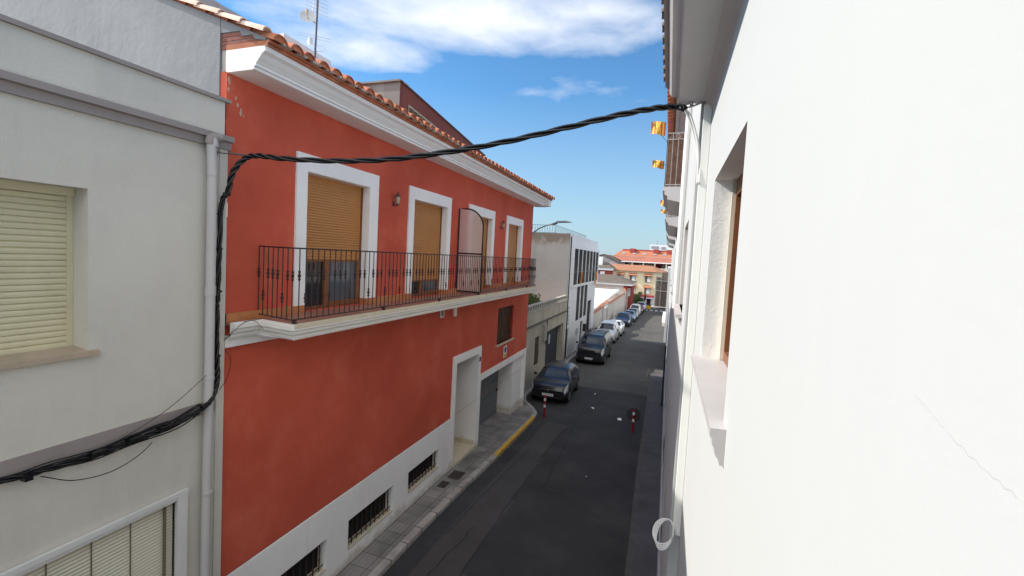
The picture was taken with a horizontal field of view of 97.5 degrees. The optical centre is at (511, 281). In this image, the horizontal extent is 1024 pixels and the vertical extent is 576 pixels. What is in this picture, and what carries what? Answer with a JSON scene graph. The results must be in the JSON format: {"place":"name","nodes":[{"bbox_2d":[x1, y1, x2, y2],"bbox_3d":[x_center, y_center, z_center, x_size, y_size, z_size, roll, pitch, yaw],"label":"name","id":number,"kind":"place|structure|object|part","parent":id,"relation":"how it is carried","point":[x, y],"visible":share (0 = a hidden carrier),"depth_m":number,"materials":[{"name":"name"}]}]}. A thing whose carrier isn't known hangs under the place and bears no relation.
{"place":"outdoors","nodes":[
{"label":"outdoors","id":0,"kind":"place"},
{"bbox_2d":[215,0,667,256],"label":"sky","id":1,"kind":"structure","parent":0,"point":[495,70],"materials":[{"name":"blue"}]},
{"bbox_2d":[336,350,575,575],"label":"pavement","id":2,"kind":"structure","parent":0,"point":[497,430],"depth_m":11.83,"materials":[{"name":"tile"}]},
{"bbox_2d":[436,480,449,487],"bbox_3d":[-1.867,5.532,12.223,0.240,0.029,0.350,4,3,19],"label":"utility cover","id":3,"kind":"object","parent":2,"relation":"on","point":[442,484],"visible":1,"depth_m":12.21,"materials":[{"name":"metal"}]},
{"bbox_2d":[448,470,464,479],"bbox_3d":[-1.595,5.527,12.763,0.360,0.029,0.550,4,3,19],"label":"utility cover","id":4,"kind":"object","parent":2,"relation":"on","point":[456,474],"visible":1,"depth_m":12.78,"materials":[{"name":"metal"}]},
{"bbox_2d":[383,307,665,575],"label":"road","id":5,"kind":"structure","parent":0,"point":[569,518],"depth_m":11.86,"materials":[{"name":"grey asphalt"}]},
{"bbox_2d":[368,353,575,575],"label":"kerb","id":6,"kind":"structure","parent":5,"relation":"on","point":[394,554],"depth_m":10.94,"materials":[{"name":"concrete"}]},
{"bbox_2d":[384,390,534,561],"bbox_3d":[0.018,5.699,17.488,1.259,0.740,26.612,4,3,15],"label":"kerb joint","id":7,"kind":"object","parent":6,"relation":"on","point":[449,498],"visible":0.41,"depth_m":11.56,"materials":[{"name":"grey concrete"}]},
{"bbox_2d":[495,416,534,456],"bbox_3d":[0.189,5.578,16.429,0.154,0.222,4.340,4,3,19],"label":"yellow line","id":8,"kind":"object","parent":6,"relation":"on","point":[512,439],"visible":1,"depth_m":16.04,"materials":[{"name":"paint"}]},
{"bbox_2d":[408,422,566,575],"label":"road patch","id":9,"kind":"object","parent":5,"relation":"on","point":[481,516],"visible":1,"depth_m":11.14,"materials":[{"name":"grey asphalt"}]},
{"bbox_2d":[427,386,642,575],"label":"road crack","id":10,"kind":"object","parent":5,"relation":"on","point":[515,494],"visible":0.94,"depth_m":12.13,"materials":[{"name":"black asphalt"}]},
{"bbox_2d":[543,395,545,416],"bbox_3d":[1.366,5.220,18.792,0.090,0.930,0.090,4,3,19],"label":"bollard","id":11,"kind":"object","parent":5,"relation":"on","point":[544,408],"visible":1,"depth_m":18.75,"materials":[{"name":"metal"}]},
{"bbox_2d":[531,360,578,402],"bbox_3d":[2.255,4.930,22.558,2.097,1.512,4.033,4,1,18],"label":"parked car","id":12,"kind":"object","parent":5,"relation":"on","point":[556,379],"visible":0.99,"depth_m":21.40,"materials":[{"name":"paint"}]},
{"bbox_3d":[2.928,4.472,22.249,0.228,0.376,0.850,4,1,18],"label":"side window","id":13,"kind":"part","parent":12,"relation":"part of","materials":[{"name":"grey glass"}]},
{"bbox_3d":[3.215,4.452,23.150,0.228,0.355,0.920,4,1,18],"label":"rear side window","id":14,"kind":"part","parent":12,"relation":"part of","materials":[{"name":"grey glass"}]},
{"bbox_2d":[627,408,640,432],"bbox_3d":[4.766,5.454,17.632,0.540,0.950,0.125,4,3,19],"label":"bollard","id":15,"kind":"object","parent":5,"relation":"on","point":[633,415],"visible":1,"depth_m":17.62,"materials":[{"name":"red paint"}]},
{"bbox_2d":[633,292,644,303],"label":"orange tree","id":16,"kind":"object","parent":5,"relation":"on","point":[637,298],"visible":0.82,"depth_m":87.11,"materials":[{"name":"green plant"}]},
{"bbox_2d":[624,373,661,575],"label":"kerb","id":17,"kind":"structure","parent":5,"relation":"on","point":[630,554],"depth_m":12.10,"materials":[{"name":"grey concrete"}]},
{"bbox_2d":[654,272,667,308],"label":"scaffold","id":18,"kind":"object","parent":5,"relation":"on","point":[661,291],"visible":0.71,"depth_m":87.99,"materials":[{"name":"metal"}]},
{"bbox_2d":[570,309,665,395],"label":"road","id":19,"kind":"structure","parent":0,"point":[634,360],"depth_m":32.19,"materials":[{"name":"grey asphalt"}]},
{"bbox_2d":[576,328,611,364],"bbox_3d":[6.032,4.657,32.685,2.277,2.054,5.133,4,1,19],"label":"parked van","id":20,"kind":"object","parent":19,"relation":"on","point":[594,345],"visible":1,"depth_m":31.05,"materials":[{"name":"paint"}]},
{"bbox_2d":[595,320,618,342],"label":"parked van","id":21,"kind":"object","parent":19,"relation":"on","point":[612,326],"visible":0.66,"depth_m":41.86,"materials":[{"name":"paint"}]},
{"bbox_2d":[611,319,624,335],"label":"parked car","id":22,"kind":"object","parent":19,"relation":"on","point":[621,323],"visible":0.46,"depth_m":47.00,"materials":[{"name":"paint"}]},
{"bbox_2d":[615,312,631,326],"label":"parked car","id":23,"kind":"object","parent":19,"relation":"on","point":[625,318],"visible":0.81,"depth_m":56.20,"materials":[{"name":"paint"}]},
{"bbox_2d":[625,310,636,321],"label":"parked car","id":24,"kind":"object","parent":19,"relation":"on","point":[634,315],"visible":0.55,"depth_m":62.86,"materials":[{"name":"paint"}]},
{"bbox_2d":[628,308,639,318],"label":"parked car","id":25,"kind":"object","parent":19,"relation":"on","point":[636,310],"visible":0.49,"depth_m":68.04,"materials":[{"name":"paint"}]},
{"bbox_2d":[628,304,641,315],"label":"parked van","id":26,"kind":"object","parent":19,"relation":"on","point":[638,307],"visible":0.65,"depth_m":73.50,"materials":[{"name":"paint"}]},
{"bbox_2d":[637,301,646,310],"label":"parked car","id":27,"kind":"object","parent":19,"relation":"on","point":[644,304],"visible":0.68,"depth_m":83.00,"materials":[{"name":"paint"}]},
{"bbox_2d":[632,374,663,575],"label":"pavement","id":28,"kind":"structure","parent":0,"point":[645,556],"depth_m":12.61,"materials":[{"name":"grey concrete"}]},
{"bbox_3d":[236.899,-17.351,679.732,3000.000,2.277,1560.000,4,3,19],"label":"ground","id":29,"kind":"structure","parent":0,"visible":0},
{"bbox_2d":[0,14,234,575],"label":"grey building","id":30,"kind":"structure","parent":29,"relation":"on","point":[113,176],"depth_m":4.77,"materials":[{"name":"beige paint"}]},
{"bbox_2d":[0,488,188,575],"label":"lower window","id":31,"kind":"structure","parent":30,"relation":"in","point":[138,543],"depth_m":5.16,"materials":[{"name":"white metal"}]},
{"bbox_2d":[0,192,262,483],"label":"cable bundle","id":32,"kind":"object","parent":30,"relation":"attached to","point":[27,475],"visible":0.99,"depth_m":5.25,"materials":[{"name":"black rubber"}]},
{"bbox_2d":[217,101,705,195],"bbox_3d":[-0.844,-1.588,5.508,5.990,1.287,0.436,3,3,8],"label":"overhead cable","id":33,"kind":"object","parent":30,"relation":"attached to","point":[683,108],"visible":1,"depth_m":5.51,"materials":[{"name":"black rubber"}]},
{"bbox_2d":[0,0,554,575],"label":"red house","id":34,"kind":"structure","parent":29,"relation":"on","point":[374,380],"depth_m":7.99,"materials":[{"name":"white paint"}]},
{"bbox_2d":[281,541,325,575],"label":"basement window","id":35,"kind":"structure","parent":34,"relation":"in","point":[306,565],"depth_m":8.12,"materials":[{"name":"black metal"}]},
{"bbox_2d":[299,0,330,58],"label":"tv antenna","id":36,"kind":"object","parent":34,"relation":"attached to","point":[306,15],"visible":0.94,"depth_m":10.29,"materials":[{"name":"metal"}]},
{"bbox_2d":[348,487,392,549],"bbox_3d":[-3.091,5.008,9.647,0.215,0.612,1.540,4,3,19],"label":"basement window","id":37,"kind":"structure","parent":34,"relation":"in","point":[355,524],"depth_m":9.68,"materials":[{"name":"black metal"}]},
{"bbox_2d":[393,191,400,205],"bbox_3d":[-2.449,-1.763,9.583,0.184,0.328,0.121,5,4,34],"label":"wall lantern","id":38,"kind":"object","parent":34,"relation":"attached to","point":[397,196],"depth_m":9.54,"materials":[{"name":"metal"}]},
{"bbox_2d":[408,450,437,492],"bbox_3d":[-2.374,4.888,11.692,0.215,0.542,1.560,4,3,19],"label":"basement window","id":39,"kind":"structure","parent":34,"relation":"in","point":[425,465],"depth_m":11.75,"materials":[{"name":"black metal"}]},
{"bbox_2d":[445,345,481,469],"bbox_3d":[-1.951,4.314,14.115,1.120,4.440,2.050,4,3,19],"label":"doorway","id":40,"kind":"structure","parent":34,"relation":"in","point":[466,368],"depth_m":14.76,"materials":[{"name":"white paint"}]},
{"bbox_2d":[456,208,483,292],"bbox_3d":[-1.169,-0.862,12.513,0.783,2.343,0.044,4,3,19],"label":"privacy screen","id":41,"kind":"object","parent":34,"relation":"attached to","point":[470,232],"visible":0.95,"depth_m":12.50,"materials":[{"name":"white metal"}]},
{"bbox_2d":[479,371,497,424],"bbox_3d":[-1.203,4.499,16.908,0.090,2.508,3.600,4,3,19],"label":"garage door","id":42,"kind":"structure","parent":34,"relation":"in","point":[488,401],"depth_m":17.69,"materials":[{"name":"metal"}]},
{"bbox_2d":[503,345,506,357],"bbox_3d":[-0.259,2.658,17.035,0.017,0.440,0.350,4,3,19],"label":"no parking sign","id":43,"kind":"object","parent":34,"relation":"attached to","point":[505,351],"visible":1,"depth_m":17.02,"materials":[{"name":"metal"}]},
{"bbox_2d":[496,306,513,346],"bbox_3d":[-0.288,1.629,16.939,0.214,1.380,1.860,4,3,19],"label":"grille window","id":44,"kind":"structure","parent":34,"relation":"in","point":[503,328],"depth_m":17.02,"materials":[{"name":"wood"}]},
{"bbox_2d":[532,221,571,233],"bbox_3d":[1.707,-0.414,22.706,2.439,5.310,0.400,4,3,19],"label":"street lamp","id":45,"kind":"object","parent":34,"relation":"attached to","point":[556,222],"visible":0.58,"depth_m":22.44,"materials":[{"name":"metal"}]},
{"bbox_2d":[360,79,484,155],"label":"maroon building","id":46,"kind":"structure","parent":29,"relation":"on","point":[402,93],"depth_m":17.14,"materials":[{"name":"paint"}]},
{"bbox_2d":[524,295,567,387],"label":"old garage","id":47,"kind":"structure","parent":29,"relation":"on","point":[545,332],"depth_m":25.69,"materials":[{"name":"paint"}]},
{"bbox_2d":[528,293,540,304],"bbox_3d":[0.086,1.362,23.709,1.365,1.546,6.408,4,3,19],"label":"hedge","id":48,"kind":"object","parent":47,"relation":"on","point":[531,299],"visible":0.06,"depth_m":25.31,"materials":[{"name":"green plant"}]},
{"bbox_2d":[534,336,538,364],"bbox_3d":[1.305,3.793,24.591,0.061,1.570,0.900,4,3,19],"label":"barred window","id":49,"kind":"structure","parent":47,"relation":"in","point":[537,338],"depth_m":24.65,"materials":[{"name":"black metal"}]},
{"bbox_2d":[530,224,599,358],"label":"white building","id":50,"kind":"structure","parent":29,"relation":"on","point":[562,261],"depth_m":31.83,"materials":[{"name":"paint"}]},
{"bbox_2d":[594,288,618,308],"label":"white shed","id":51,"kind":"structure","parent":29,"relation":"on","point":[602,295],"depth_m":64.61,"materials":[{"name":"paint"}]},
{"bbox_2d":[598,257,614,274],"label":"house","id":52,"kind":"structure","parent":29,"relation":"on","point":[604,267],"depth_m":94.99,"materials":[{"name":"white paint"}]},
{"bbox_2d":[593,288,627,328],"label":"garden wall","id":53,"kind":"structure","parent":29,"relation":"on","point":[607,310],"depth_m":56.14,"materials":[{"name":"beige paint"}]},
{"bbox_2d":[599,254,623,263],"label":"grey gable house","id":54,"kind":"structure","parent":29,"relation":"on","point":[611,259],"depth_m":110.38,"materials":[{"name":"grey paint"}]},
{"bbox_2d":[594,274,636,310],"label":"brown roof house","id":55,"kind":"structure","parent":29,"relation":"on","point":[613,282],"depth_m":78.28,"materials":[{"name":"white paint"}]},
{"bbox_2d":[612,264,666,304],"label":"cream building","id":56,"kind":"structure","parent":29,"relation":"on","point":[644,277],"depth_m":94.52,"materials":[{"name":"beige paint"}]},
{"bbox_2d":[617,272,624,276],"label":"window","id":57,"kind":"structure","parent":56,"relation":"in","point":[621,274],"depth_m":95.42,"materials":[{"name":"orange paint"}]},
{"bbox_2d":[629,273,636,280],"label":"window","id":58,"kind":"structure","parent":56,"relation":"in","point":[632,275],"depth_m":94.73,"materials":[{"name":"white paint"}]},
{"bbox_2d":[643,285,651,293],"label":"window","id":59,"kind":"structure","parent":56,"relation":"in","point":[646,287],"depth_m":93.86,"materials":[{"name":"white glass"}]},
{"bbox_2d":[644,273,651,281],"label":"window","id":60,"kind":"structure","parent":56,"relation":"in","point":[647,276],"depth_m":93.72,"materials":[{"name":"white glass"}]},
{"bbox_2d":[613,248,671,271],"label":"red roof apartments","id":61,"kind":"structure","parent":29,"relation":"on","point":[662,260],"depth_m":117.23,"materials":[{"name":"tile"}]},
{"bbox_2d":[650,241,671,258],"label":"white penthouse","id":62,"kind":"object","parent":29,"relation":"on","point":[661,247],"visible":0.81,"depth_m":142.19,"materials":[{"name":"paint"}]},
{"bbox_2d":[662,312,664,325],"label":"boundary wall","id":63,"kind":"structure","parent":29,"relation":"on","point":[663,320],"depth_m":61.79,"materials":[{"name":"white paint"}]},
{"bbox_2d":[663,266,670,341],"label":"white house","id":64,"kind":"structure","parent":29,"relation":"on","point":[667,298],"depth_m":43.58,"materials":[{"name":"paint"}]},
{"bbox_2d":[657,88,703,575],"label":"terrace house","id":65,"kind":"structure","parent":29,"relation":"on","point":[680,189],"depth_m":8.21,"materials":[{"name":"white paint"}]},
{"bbox_2d":[652,160,664,168],"bbox_3d":[3.704,-2.921,11.211,0.386,0.231,0.060,4,3,19],"label":"flag","id":66,"kind":"object","parent":65,"relation":"attached to","point":[659,164],"visible":1,"depth_m":11.22,"materials":[{"name":"fabric"}]},
{"bbox_2d":[651,121,666,141],"bbox_3d":[3.288,-3.294,9.966,0.412,0.530,0.060,4,3,19],"label":"flag","id":67,"kind":"object","parent":65,"relation":"attached to","point":[658,127],"visible":1,"depth_m":9.96,"materials":[{"name":"fabric"}]},
{"bbox_2d":[661,346,666,406],"bbox_3d":[7.090,4.435,21.003,0.074,2.880,0.074,6,4,42],"label":"drain pipe","id":68,"kind":"object","parent":65,"relation":"attached to","point":[663,375],"visible":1,"depth_m":20.97,"materials":[{"name":"metal"}]},
{"bbox_2d":[674,303,682,325],"bbox_3d":[2.729,-0.145,7.070,0.235,1.500,1.850,4,3,19],"label":"window","id":69,"kind":"structure","parent":65,"relation":"in","point":[678,313],"depth_m":6.53,"materials":[{"name":"paint"}]},
{"bbox_2d":[661,0,1023,575],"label":"white house","id":70,"kind":"structure","parent":29,"relation":"on","point":[853,395],"depth_m":0.84,"materials":[{"name":"paint"}]},
{"bbox_2d":[652,518,674,550],"bbox_3d":[1.757,2.915,5.202,0.175,0.329,0.281,2,3,-17],"label":"cable coil","id":71,"kind":"object","parent":70,"relation":"hanging from","point":[660,546],"visible":1,"depth_m":5.20,"materials":[{"name":"white plastic"}]},
{"bbox_2d":[719,173,742,367],"bbox_3d":[1.629,-0.065,3.096,0.100,1.560,1.720,4,3,19],"label":"window","id":72,"kind":"structure","parent":70,"relation":"in","point":[737,183],"depth_m":3.85,"materials":[{"name":"brown wood"}]}
]}

